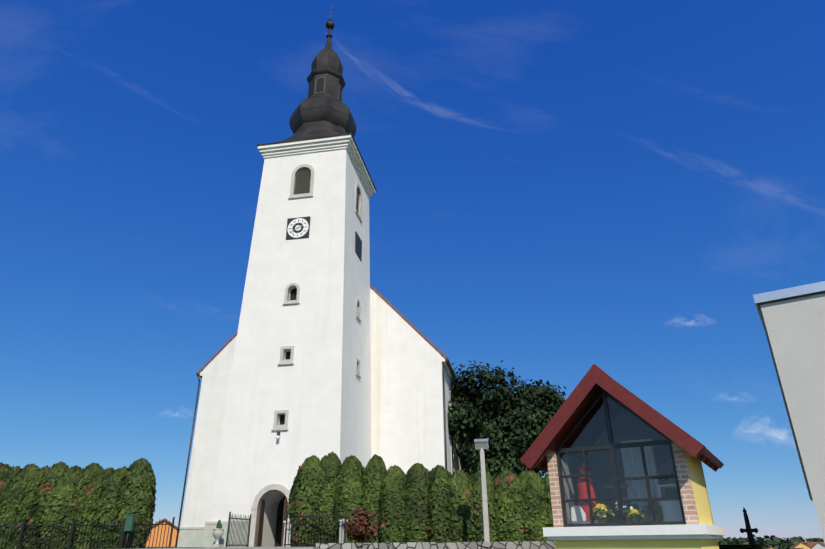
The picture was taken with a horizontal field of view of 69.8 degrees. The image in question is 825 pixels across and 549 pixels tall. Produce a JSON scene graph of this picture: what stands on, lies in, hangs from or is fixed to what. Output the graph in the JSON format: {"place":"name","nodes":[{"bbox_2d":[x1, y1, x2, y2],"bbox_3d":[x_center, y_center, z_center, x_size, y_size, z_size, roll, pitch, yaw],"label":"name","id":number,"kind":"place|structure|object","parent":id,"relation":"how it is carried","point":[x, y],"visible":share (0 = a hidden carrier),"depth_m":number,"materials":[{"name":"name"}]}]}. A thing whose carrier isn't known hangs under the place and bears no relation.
{"place":"outdoors","nodes":[
{"label":"outdoors","id":0,"kind":"place"},
{"bbox_2d":[0,0,824,542],"label":"sky","id":1,"kind":"structure","parent":0,"point":[564,188],"materials":[{"name":"blue"}]},
{"bbox_2d":[133,544,762,548],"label":"ground","id":2,"kind":"structure","parent":0,"point":[740,546],"depth_m":15.25,"materials":[{"name":"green plant"}]},
{"bbox_2d":[0,458,156,548],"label":"hedge","id":3,"kind":"object","parent":2,"relation":"on","point":[58,492],"visible":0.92,"depth_m":21.63,"materials":[{"name":"green plant"}]},
{"bbox_2d":[0,517,174,548],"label":"iron fence","id":4,"kind":"object","parent":2,"relation":"on","point":[73,525],"visible":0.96,"depth_m":20.82,"materials":[{"name":"black metal"}]},
{"bbox_2d":[124,514,136,548],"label":"mailbox","id":5,"kind":"object","parent":2,"relation":"on","point":[129,522],"visible":1,"depth_m":20.58,"materials":[{"name":"metal"}]},
{"bbox_2d":[146,518,179,546],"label":"yellow house","id":6,"kind":"structure","parent":2,"relation":"on","point":[174,535],"depth_m":92.38,"materials":[{"name":"tile"}]},
{"bbox_2d":[226,510,347,546],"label":"gate","id":7,"kind":"structure","parent":2,"relation":"on","point":[342,538],"depth_m":22.25,"materials":[{"name":"metal"}]},
{"bbox_2d":[175,5,470,546],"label":"church","id":8,"kind":"structure","parent":2,"relation":"on","point":[326,348],"depth_m":35.93,"materials":[{"name":"paint"}]},
{"bbox_2d":[343,507,378,542],"bbox_3d":[-1.893,9.506,22.376,1.740,1.438,1.034,-1,-25,1],"label":"dry shrub","id":9,"kind":"object","parent":2,"relation":"on","point":[359,530],"visible":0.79,"depth_m":22.10,"materials":[{"name":"brown plant"}]},
{"bbox_2d":[286,452,554,546],"bbox_3d":[0.886,8.540,22.746,11.879,3.669,1.898,-4,-25,8],"label":"hedge","id":10,"kind":"object","parent":2,"relation":"on","point":[418,502],"visible":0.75,"depth_m":22.18,"materials":[{"name":"green plant"}]},
{"bbox_2d":[474,439,489,541],"bbox_3d":[2.387,7.323,19.644,0.480,3.663,0.340,-6,-25,12],"label":"floodlight post","id":11,"kind":"object","parent":2,"relation":"on","point":[481,444],"visible":1,"depth_m":19.71,"materials":[{"name":"metal"}]},
{"bbox_2d":[447,360,565,478],"bbox_3d":[4.814,13.217,43.565,14.559,12.138,15.713,-1,-25,1],"label":"oak tree","id":12,"kind":"object","parent":2,"relation":"on","point":[512,422],"visible":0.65,"depth_m":39.99,"materials":[{"name":"green plant"}]},
{"bbox_2d":[520,364,725,548],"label":"chapel","id":13,"kind":"structure","parent":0,"point":[620,464],"depth_m":8.76,"materials":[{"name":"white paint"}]},
{"bbox_2d":[753,281,824,542],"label":"hall building","id":14,"kind":"structure","parent":0,"point":[792,320],"depth_m":8.51,"materials":[{"name":"white paint"}]},
{"bbox_3d":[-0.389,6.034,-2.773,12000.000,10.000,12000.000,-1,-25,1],"label":"ground","id":15,"kind":"structure","parent":0,"visible":0},
{"bbox_2d":[213,548,316,548],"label":"steps","id":16,"kind":"structure","parent":15,"relation":"on","point":[266,548],"depth_m":13.79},
{"bbox_2d":[316,541,555,548],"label":"retaining wall","id":17,"kind":"structure","parent":15,"relation":"on","point":[489,545],"depth_m":13.49,"materials":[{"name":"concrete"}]},
{"bbox_2d":[740,507,757,543],"bbox_3d":[9.281,7.690,16.008,0.600,2.610,0.600,-1,-25,1],"label":"iron grave cross","id":18,"kind":"object","parent":15,"relation":"on","point":[748,530],"visible":0.94,"depth_m":16.27,"materials":[{"name":"metal"}]},
{"bbox_2d":[717,534,823,548],"bbox_3d":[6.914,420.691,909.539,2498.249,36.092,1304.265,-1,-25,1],"label":"treeline","id":19,"kind":"object","parent":15,"relation":"on","point":[773,541],"visible":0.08,"depth_m":1108.96,"materials":[{"name":"green plant"}]},
{"bbox_2d":[789,542,811,548],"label":"house","id":20,"kind":"structure","parent":15,"relation":"on","point":[800,545],"depth_m":353.63,"materials":[{"name":"paint"}]},
{"bbox_2d":[810,542,824,548],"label":"house","id":21,"kind":"structure","parent":15,"relation":"on","point":[819,545],"depth_m":345.98,"materials":[{"name":"paint"}]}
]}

